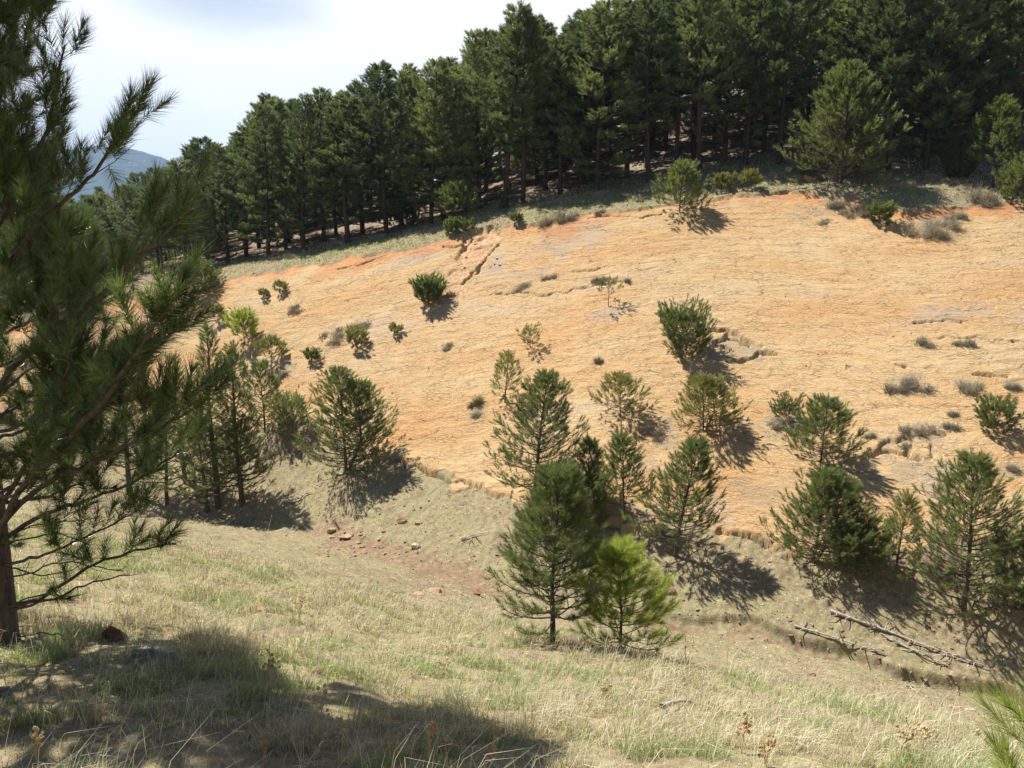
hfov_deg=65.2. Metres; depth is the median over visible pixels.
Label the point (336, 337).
shrub
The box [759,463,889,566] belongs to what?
young pine
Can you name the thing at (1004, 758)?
young pine
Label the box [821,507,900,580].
young pine
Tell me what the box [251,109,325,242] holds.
pine tree
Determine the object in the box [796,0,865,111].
pine tree
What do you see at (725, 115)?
pine tree
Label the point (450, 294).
shrub
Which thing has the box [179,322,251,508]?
young pine
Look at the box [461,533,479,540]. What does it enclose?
fallen log
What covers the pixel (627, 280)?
shrub
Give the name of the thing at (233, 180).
pine tree
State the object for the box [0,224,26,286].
pine tree
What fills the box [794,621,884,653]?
fallen log
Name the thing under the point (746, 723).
dry weed
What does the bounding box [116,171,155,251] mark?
pine tree
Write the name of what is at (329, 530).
rock
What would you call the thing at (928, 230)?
shrub
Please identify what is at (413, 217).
young pine
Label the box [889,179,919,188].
shrub
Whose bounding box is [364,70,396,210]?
pine tree
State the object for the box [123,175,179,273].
pine tree
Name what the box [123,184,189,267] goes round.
pine tree
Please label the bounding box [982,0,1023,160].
pine tree
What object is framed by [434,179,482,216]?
young pine
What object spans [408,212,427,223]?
shrub
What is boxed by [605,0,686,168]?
pine tree
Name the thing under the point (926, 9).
pine tree
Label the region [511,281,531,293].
shrub
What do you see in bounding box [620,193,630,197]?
rock
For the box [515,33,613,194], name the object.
pine tree
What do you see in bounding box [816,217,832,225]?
shrub
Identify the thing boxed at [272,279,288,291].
young pine
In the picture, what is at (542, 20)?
pine tree
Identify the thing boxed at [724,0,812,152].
pine tree
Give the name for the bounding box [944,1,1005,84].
pine tree
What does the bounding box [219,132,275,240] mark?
pine tree
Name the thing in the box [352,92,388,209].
pine tree
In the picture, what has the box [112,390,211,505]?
young pine
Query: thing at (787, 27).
pine tree
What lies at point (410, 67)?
pine tree
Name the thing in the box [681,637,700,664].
dry weed
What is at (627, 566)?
young pine
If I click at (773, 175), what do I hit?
shrub
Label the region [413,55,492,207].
pine tree
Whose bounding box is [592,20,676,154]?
pine tree
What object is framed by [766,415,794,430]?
shrub
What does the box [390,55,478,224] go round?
pine tree
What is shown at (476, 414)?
shrub
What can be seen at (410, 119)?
pine tree
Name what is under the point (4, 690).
rock
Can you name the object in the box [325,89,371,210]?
pine tree
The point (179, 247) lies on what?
pine tree
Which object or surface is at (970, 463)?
young pine
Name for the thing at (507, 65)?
pine tree
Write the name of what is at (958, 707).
rock
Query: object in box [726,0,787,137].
pine tree
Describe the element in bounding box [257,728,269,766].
dry weed
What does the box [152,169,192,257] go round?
pine tree
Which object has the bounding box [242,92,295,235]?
pine tree
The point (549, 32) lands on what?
pine tree
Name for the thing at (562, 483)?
young pine
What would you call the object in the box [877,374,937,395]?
shrub
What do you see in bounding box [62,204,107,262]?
pine tree
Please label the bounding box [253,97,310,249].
pine tree
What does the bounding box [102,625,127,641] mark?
rock
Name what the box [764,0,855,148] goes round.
pine tree
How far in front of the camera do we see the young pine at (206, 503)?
31.11 m
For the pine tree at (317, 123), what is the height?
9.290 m
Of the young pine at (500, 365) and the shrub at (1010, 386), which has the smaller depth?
the shrub at (1010, 386)
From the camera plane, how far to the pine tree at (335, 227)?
53.31 m
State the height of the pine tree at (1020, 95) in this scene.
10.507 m
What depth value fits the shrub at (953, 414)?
26.89 m
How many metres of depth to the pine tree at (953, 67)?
42.94 m
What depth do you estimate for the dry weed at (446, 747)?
4.58 m
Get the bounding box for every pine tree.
[0,0,248,647]
[0,212,41,305]
[0,222,27,306]
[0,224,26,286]
[33,203,86,266]
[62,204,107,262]
[66,197,89,259]
[78,194,89,205]
[78,207,140,282]
[79,195,115,270]
[93,186,110,205]
[95,192,122,271]
[100,186,150,260]
[104,183,166,272]
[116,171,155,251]
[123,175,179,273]
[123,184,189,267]
[123,185,155,265]
[131,174,162,261]
[137,167,161,187]
[145,158,212,260]
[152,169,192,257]
[155,147,225,260]
[172,135,241,262]
[195,142,261,262]
[200,161,236,249]
[211,123,281,257]
[212,145,251,239]
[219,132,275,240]
[221,103,308,256]
[221,109,282,247]
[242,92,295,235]
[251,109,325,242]
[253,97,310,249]
[267,92,348,249]
[269,99,332,241]
[283,86,352,241]
[296,107,354,226]
[304,92,384,242]
[306,109,356,233]
[318,82,406,234]
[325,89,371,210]
[336,59,428,234]
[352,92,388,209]
[354,67,440,225]
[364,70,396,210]
[373,61,438,214]
[385,68,439,193]
[387,80,429,191]
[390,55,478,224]
[394,64,491,219]
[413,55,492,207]
[421,28,521,207]
[427,65,498,177]
[452,43,496,163]
[461,27,512,191]
[462,0,558,208]
[472,29,513,176]
[488,13,561,203]
[496,23,546,169]
[500,33,557,184]
[503,21,592,189]
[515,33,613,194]
[521,17,549,171]
[531,12,546,151]
[534,6,632,185]
[543,0,657,191]
[549,21,619,178]
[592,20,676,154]
[594,0,665,178]
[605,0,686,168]
[608,0,682,181]
[609,7,659,162]
[633,4,690,145]
[638,0,720,166]
[649,2,693,149]
[659,0,747,172]
[662,0,739,157]
[671,0,761,141]
[675,0,725,131]
[682,0,781,161]
[692,0,801,164]
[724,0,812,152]
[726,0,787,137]
[730,0,807,128]
[738,0,832,164]
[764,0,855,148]
[794,0,865,134]
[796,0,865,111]
[811,0,925,154]
[814,0,891,145]
[842,0,949,170]
[870,0,938,137]
[878,0,996,158]
[879,0,1000,170]
[882,2,952,132]
[902,0,1009,152]
[938,0,1023,161]
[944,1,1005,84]
[964,1,1023,134]
[964,2,1022,63]
[968,0,1023,150]
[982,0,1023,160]
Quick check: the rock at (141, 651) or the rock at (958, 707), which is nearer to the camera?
the rock at (141, 651)
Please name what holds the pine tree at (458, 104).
on the ground at (806, 288)
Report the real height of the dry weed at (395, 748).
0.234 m
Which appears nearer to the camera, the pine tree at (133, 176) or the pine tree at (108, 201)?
the pine tree at (108, 201)
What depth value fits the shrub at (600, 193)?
43.04 m
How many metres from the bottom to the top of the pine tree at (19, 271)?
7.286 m
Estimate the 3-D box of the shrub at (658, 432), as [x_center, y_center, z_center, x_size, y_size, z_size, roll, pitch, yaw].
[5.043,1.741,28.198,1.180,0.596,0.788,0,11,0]
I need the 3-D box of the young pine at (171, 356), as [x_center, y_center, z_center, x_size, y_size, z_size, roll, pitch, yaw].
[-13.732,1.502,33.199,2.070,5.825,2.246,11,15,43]
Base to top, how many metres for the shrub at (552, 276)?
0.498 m
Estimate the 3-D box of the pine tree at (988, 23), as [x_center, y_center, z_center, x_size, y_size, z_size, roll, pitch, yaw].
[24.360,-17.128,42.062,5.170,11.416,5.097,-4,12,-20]
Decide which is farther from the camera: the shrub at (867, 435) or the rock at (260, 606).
the shrub at (867, 435)
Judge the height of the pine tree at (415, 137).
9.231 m
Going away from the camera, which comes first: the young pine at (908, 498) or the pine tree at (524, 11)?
the young pine at (908, 498)
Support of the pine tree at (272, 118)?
on the ground at (806, 288)
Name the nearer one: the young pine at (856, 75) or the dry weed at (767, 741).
the dry weed at (767, 741)
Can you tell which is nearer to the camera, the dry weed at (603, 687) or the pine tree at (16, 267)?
the dry weed at (603, 687)
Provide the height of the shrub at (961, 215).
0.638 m
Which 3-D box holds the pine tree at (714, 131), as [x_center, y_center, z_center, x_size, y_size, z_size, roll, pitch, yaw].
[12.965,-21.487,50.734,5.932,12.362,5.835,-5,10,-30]
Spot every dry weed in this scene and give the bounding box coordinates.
[29,726,43,764]
[233,646,244,659]
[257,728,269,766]
[259,649,280,690]
[291,592,306,619]
[311,683,330,746]
[334,716,356,757]
[383,731,402,767]
[421,721,438,767]
[434,657,450,675]
[438,738,457,764]
[483,735,497,767]
[598,680,611,703]
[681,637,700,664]
[721,624,733,680]
[735,706,751,752]
[758,734,776,766]
[859,687,868,719]
[895,717,919,764]
[914,725,936,752]
[967,727,984,758]
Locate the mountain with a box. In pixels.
[53,146,265,232]
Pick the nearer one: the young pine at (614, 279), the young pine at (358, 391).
the young pine at (358, 391)
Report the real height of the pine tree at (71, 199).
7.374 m
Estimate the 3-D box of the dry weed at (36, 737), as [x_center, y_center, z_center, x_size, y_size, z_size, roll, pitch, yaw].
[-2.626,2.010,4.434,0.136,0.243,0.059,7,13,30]
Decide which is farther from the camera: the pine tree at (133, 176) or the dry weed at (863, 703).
the pine tree at (133, 176)
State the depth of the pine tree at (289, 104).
51.72 m
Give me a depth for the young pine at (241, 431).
30.91 m
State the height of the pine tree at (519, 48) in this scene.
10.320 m
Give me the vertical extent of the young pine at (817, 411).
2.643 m
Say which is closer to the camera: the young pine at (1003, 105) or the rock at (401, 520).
the rock at (401, 520)
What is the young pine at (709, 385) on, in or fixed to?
on the ground at (806, 288)
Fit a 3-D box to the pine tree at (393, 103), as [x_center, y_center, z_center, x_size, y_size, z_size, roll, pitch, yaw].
[-7.324,-13.434,46.152,5.540,10.010,5.360,3,11,31]
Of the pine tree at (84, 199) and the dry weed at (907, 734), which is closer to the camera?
the dry weed at (907, 734)
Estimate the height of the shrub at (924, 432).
1.075 m
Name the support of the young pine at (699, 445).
on the ground at (806, 288)
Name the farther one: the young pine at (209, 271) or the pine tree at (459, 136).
the pine tree at (459, 136)
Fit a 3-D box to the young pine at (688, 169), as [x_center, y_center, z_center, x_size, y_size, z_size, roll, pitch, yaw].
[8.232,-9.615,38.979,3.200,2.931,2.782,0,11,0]
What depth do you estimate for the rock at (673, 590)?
22.73 m
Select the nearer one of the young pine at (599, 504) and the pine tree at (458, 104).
the young pine at (599, 504)
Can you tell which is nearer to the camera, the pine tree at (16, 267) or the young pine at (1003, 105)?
the young pine at (1003, 105)
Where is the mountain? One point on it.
(144, 161)
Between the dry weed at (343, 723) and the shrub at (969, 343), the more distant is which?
the shrub at (969, 343)
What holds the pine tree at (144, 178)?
on the ground at (806, 288)
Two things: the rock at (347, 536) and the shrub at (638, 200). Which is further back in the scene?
the shrub at (638, 200)
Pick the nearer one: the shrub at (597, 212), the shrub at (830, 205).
the shrub at (830, 205)
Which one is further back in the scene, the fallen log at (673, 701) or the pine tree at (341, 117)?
the pine tree at (341, 117)
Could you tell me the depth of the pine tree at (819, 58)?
47.97 m
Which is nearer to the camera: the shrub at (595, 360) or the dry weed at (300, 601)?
the dry weed at (300, 601)
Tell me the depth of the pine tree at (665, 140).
52.35 m
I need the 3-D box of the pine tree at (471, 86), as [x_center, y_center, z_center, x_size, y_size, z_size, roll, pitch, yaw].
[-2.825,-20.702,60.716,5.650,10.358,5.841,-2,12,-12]
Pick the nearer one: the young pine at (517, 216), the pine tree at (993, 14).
the young pine at (517, 216)
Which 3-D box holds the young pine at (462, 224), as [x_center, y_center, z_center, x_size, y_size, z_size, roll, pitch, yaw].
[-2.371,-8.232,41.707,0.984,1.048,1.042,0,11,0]
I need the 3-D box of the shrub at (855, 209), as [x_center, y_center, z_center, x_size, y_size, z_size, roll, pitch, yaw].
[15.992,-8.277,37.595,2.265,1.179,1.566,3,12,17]
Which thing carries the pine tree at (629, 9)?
on the ground at (806, 288)
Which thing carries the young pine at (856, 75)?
on the ground at (806, 288)
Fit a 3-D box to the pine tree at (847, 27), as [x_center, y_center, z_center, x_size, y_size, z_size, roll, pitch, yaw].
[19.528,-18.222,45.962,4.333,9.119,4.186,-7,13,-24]
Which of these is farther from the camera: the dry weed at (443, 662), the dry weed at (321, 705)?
the dry weed at (443, 662)
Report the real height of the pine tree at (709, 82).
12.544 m
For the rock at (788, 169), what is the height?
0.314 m
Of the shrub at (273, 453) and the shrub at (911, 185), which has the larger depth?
the shrub at (911, 185)
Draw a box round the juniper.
[940,123,982,177]
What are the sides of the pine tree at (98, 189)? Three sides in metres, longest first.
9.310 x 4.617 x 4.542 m
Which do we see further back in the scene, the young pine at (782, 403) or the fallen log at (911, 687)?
the young pine at (782, 403)
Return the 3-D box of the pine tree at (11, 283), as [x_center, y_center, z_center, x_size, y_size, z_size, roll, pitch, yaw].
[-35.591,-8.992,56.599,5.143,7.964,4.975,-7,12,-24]
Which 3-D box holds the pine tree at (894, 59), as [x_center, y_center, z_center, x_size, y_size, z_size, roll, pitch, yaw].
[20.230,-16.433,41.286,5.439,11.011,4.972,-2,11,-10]
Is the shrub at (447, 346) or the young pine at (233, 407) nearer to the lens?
the young pine at (233, 407)
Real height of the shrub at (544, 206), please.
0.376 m
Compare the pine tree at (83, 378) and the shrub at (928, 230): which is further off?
the shrub at (928, 230)
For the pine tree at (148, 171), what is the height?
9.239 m
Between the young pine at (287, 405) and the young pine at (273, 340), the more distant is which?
the young pine at (273, 340)
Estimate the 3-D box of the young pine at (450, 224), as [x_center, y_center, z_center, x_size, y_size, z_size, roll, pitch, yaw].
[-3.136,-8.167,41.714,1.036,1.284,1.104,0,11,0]
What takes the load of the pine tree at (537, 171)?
on the ground at (806, 288)
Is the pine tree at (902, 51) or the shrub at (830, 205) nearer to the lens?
the shrub at (830, 205)
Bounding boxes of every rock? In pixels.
[0,686,10,698]
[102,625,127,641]
[128,645,183,672]
[146,511,156,516]
[251,604,268,611]
[327,528,335,532]
[338,533,352,538]
[396,516,406,523]
[410,543,420,548]
[413,591,424,595]
[428,588,441,592]
[472,590,481,595]
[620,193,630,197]
[665,588,675,594]
[785,167,792,171]
[803,176,816,181]
[952,706,964,710]
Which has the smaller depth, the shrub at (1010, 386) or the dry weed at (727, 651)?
the dry weed at (727, 651)
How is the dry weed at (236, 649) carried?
on the ground at (806, 288)
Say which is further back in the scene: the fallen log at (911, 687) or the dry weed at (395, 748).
the fallen log at (911, 687)
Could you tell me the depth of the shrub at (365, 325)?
37.70 m
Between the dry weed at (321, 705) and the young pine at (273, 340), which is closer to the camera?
the dry weed at (321, 705)
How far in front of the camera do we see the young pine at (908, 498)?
22.48 m
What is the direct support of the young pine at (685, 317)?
on the ground at (806, 288)
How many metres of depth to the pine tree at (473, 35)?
46.22 m
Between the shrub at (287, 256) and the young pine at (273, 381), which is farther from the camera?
the shrub at (287, 256)
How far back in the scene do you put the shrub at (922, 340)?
29.82 m
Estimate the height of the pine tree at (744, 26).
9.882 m
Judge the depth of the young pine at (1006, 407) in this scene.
25.91 m
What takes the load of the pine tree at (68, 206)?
on the ground at (806, 288)
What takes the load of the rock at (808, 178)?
on the ground at (806, 288)
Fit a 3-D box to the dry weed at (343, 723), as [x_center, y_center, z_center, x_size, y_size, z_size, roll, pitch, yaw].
[-0.989,2.094,4.721,0.110,0.293,0.130,9,14,38]
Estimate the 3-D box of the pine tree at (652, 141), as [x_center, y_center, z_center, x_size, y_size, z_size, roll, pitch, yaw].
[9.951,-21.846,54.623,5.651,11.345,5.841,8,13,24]
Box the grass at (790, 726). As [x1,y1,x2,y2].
[0,508,1023,767]
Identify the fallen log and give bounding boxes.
[281,490,310,502]
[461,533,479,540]
[659,697,693,709]
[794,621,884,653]
[827,610,988,667]
[880,633,951,666]
[906,686,957,690]
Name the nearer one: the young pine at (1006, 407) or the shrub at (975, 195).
the young pine at (1006, 407)
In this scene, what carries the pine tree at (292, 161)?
on the ground at (806, 288)
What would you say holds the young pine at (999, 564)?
on the ground at (806, 288)
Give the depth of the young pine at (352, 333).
36.52 m
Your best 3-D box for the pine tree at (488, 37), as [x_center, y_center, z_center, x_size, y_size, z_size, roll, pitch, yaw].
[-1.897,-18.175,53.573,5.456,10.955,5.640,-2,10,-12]
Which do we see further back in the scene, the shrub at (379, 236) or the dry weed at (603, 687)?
the shrub at (379, 236)
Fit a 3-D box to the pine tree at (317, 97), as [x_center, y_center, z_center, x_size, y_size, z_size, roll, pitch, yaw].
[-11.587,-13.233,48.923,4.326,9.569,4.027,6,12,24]
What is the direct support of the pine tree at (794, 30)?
on the ground at (806, 288)
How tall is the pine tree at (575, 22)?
10.102 m
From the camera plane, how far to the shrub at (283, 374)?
36.99 m
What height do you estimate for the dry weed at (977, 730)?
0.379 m
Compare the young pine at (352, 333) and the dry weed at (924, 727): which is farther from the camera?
the young pine at (352, 333)
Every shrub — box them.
[253,445,285,462]
[265,367,289,384]
[277,251,296,259]
[286,303,301,315]
[317,323,355,345]
[326,238,344,246]
[353,321,372,329]
[368,233,387,239]
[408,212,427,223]
[442,341,453,351]
[444,289,457,297]
[466,391,485,408]
[471,410,482,418]
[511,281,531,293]
[532,208,581,228]
[533,203,554,207]
[540,272,557,281]
[590,275,608,284]
[591,356,603,363]
[592,189,608,197]
[594,209,605,214]
[620,276,630,283]
[633,196,644,201]
[639,425,670,443]
[766,170,784,180]
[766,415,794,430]
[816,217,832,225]
[824,196,847,208]
[832,195,871,218]
[861,429,879,438]
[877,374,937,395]
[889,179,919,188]
[895,422,940,455]
[899,209,965,239]
[911,333,937,348]
[940,420,963,429]
[941,210,968,220]
[945,409,961,416]
[949,336,978,349]
[954,376,984,394]
[959,181,1006,208]
[1003,380,1022,390]
[1003,461,1021,472]
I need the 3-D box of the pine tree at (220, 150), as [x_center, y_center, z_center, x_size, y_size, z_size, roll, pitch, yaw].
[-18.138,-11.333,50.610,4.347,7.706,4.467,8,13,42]
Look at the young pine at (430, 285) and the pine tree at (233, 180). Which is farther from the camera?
the pine tree at (233, 180)
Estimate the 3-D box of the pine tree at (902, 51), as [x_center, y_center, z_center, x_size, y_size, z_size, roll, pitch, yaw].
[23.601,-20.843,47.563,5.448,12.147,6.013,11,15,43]
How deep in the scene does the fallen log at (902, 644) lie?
20.52 m
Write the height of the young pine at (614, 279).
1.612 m
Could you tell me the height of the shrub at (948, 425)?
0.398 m
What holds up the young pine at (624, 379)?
on the ground at (806, 288)
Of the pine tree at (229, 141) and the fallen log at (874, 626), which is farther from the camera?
the pine tree at (229, 141)
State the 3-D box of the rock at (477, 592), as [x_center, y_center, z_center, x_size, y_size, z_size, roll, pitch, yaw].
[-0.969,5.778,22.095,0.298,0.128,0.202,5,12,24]
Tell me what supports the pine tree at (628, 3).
on the ground at (806, 288)
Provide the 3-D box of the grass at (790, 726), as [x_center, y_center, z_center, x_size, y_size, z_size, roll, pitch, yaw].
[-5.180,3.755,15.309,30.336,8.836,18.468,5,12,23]
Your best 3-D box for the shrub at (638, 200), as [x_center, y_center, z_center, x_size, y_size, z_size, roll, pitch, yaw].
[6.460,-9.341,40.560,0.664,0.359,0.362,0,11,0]
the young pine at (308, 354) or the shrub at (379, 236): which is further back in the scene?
the shrub at (379, 236)
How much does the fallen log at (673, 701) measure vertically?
0.336 m
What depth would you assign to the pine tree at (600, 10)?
43.24 m
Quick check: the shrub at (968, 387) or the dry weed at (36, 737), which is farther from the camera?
the shrub at (968, 387)
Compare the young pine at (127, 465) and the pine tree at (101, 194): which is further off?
the pine tree at (101, 194)
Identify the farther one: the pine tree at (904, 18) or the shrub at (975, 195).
the pine tree at (904, 18)
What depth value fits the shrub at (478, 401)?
31.78 m
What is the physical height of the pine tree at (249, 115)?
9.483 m
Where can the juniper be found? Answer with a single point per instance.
(958, 128)
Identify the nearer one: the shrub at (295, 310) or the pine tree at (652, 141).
the shrub at (295, 310)
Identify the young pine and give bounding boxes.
[98,339,155,491]
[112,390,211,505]
[156,401,237,512]
[161,352,198,482]
[178,256,222,290]
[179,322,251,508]
[198,340,281,504]
[203,414,272,507]
[205,302,227,319]
[221,305,259,344]
[224,358,293,432]
[251,333,288,361]
[256,287,269,295]
[262,384,315,437]
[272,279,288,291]
[291,364,400,477]
[300,346,322,359]
[344,323,369,347]
[377,182,423,227]
[388,321,403,333]
[407,269,448,304]
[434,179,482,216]
[443,215,460,235]
[458,216,475,230]
[482,368,590,504]
[483,455,622,642]
[490,349,524,402]
[508,210,523,223]
[515,321,541,344]
[541,457,618,525]
[565,531,684,660]
[569,434,612,497]
[586,428,657,522]
[588,370,658,416]
[595,275,623,306]
[619,435,727,557]
[650,157,716,211]
[654,293,719,356]
[670,370,753,431]
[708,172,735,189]
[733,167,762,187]
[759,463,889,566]
[767,389,806,417]
[773,58,912,183]
[781,392,873,465]
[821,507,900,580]
[864,199,898,224]
[876,488,924,566]
[878,446,1023,619]
[955,656,1023,767]
[961,92,1023,187]
[972,387,1023,434]
[985,521,1023,611]
[990,150,1023,200]
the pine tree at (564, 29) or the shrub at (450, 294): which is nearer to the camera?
the shrub at (450, 294)
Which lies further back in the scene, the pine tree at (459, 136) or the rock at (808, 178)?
the pine tree at (459, 136)
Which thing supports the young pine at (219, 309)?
on the ground at (806, 288)
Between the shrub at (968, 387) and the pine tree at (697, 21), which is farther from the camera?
the pine tree at (697, 21)
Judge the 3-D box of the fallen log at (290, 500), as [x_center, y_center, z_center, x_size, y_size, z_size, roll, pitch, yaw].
[-8.302,4.363,30.706,1.294,0.570,0.432,1,11,7]
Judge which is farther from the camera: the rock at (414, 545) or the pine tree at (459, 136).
the pine tree at (459, 136)
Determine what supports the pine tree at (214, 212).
on the ground at (806, 288)
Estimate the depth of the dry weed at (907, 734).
5.23 m
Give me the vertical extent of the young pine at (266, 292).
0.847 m
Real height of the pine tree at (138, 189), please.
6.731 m
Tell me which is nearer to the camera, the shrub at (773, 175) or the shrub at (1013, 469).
the shrub at (1013, 469)
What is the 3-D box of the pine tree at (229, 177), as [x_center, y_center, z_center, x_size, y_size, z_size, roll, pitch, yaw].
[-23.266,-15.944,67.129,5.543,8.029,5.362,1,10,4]
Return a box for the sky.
[0,0,996,194]
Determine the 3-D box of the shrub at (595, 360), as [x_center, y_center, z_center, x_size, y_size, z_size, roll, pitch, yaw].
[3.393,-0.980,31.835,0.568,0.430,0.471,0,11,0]
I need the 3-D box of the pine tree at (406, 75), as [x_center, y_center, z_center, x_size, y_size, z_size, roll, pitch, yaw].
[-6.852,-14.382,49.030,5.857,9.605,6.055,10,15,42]
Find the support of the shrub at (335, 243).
on the ground at (806, 288)
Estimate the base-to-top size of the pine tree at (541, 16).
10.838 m
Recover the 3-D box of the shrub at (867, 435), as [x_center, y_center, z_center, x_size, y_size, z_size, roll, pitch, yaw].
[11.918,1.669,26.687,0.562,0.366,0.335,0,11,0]
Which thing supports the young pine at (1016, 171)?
on the ground at (806, 288)
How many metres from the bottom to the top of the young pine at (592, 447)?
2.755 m
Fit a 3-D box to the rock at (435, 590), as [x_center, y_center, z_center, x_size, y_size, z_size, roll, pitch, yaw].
[-1.872,5.009,19.340,0.340,0.135,0.286,6,12,11]
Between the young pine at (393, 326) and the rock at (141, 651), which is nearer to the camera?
the rock at (141, 651)
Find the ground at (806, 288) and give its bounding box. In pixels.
[0,70,1023,767]
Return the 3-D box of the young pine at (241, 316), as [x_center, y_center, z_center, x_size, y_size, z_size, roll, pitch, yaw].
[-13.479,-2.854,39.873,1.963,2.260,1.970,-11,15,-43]
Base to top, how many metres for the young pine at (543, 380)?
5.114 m
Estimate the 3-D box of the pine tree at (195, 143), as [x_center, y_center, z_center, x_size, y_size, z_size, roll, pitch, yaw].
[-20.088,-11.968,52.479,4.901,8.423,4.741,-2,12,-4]
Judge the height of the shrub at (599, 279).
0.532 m
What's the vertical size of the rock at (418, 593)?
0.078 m
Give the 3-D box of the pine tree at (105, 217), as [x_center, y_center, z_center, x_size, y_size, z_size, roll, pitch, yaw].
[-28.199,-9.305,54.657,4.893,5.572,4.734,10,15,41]
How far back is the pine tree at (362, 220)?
48.42 m
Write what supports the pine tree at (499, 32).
on the ground at (806, 288)
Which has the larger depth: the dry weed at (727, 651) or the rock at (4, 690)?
the dry weed at (727, 651)
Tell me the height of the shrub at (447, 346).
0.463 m
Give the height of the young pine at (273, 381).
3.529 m
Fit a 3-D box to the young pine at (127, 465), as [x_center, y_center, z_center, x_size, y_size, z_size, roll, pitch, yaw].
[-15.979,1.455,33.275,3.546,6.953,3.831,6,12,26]
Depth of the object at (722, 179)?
40.33 m
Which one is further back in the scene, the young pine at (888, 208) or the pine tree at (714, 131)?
the pine tree at (714, 131)
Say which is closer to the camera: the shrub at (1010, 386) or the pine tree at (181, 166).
the shrub at (1010, 386)
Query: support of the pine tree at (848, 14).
on the ground at (806, 288)
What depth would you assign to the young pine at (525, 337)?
33.35 m
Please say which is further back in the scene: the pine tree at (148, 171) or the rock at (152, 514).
the pine tree at (148, 171)
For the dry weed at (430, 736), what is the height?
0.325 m
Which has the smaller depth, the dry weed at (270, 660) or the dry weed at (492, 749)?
the dry weed at (492, 749)
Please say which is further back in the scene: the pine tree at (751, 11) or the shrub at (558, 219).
the pine tree at (751, 11)
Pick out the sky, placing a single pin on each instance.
(220, 55)
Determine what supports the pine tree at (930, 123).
on the ground at (806, 288)
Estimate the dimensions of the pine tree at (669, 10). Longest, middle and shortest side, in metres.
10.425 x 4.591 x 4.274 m
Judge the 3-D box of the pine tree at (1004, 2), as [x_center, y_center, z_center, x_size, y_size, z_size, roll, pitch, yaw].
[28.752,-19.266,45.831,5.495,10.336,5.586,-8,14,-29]
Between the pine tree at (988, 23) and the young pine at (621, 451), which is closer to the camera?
the young pine at (621, 451)
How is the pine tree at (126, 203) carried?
on the ground at (806, 288)
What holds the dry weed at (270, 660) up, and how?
on the ground at (806, 288)
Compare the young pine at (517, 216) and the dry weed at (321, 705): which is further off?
the young pine at (517, 216)
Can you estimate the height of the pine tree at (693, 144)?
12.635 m
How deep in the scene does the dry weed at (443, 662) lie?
8.30 m
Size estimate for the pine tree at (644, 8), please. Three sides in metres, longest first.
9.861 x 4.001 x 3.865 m
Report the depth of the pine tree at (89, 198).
64.62 m

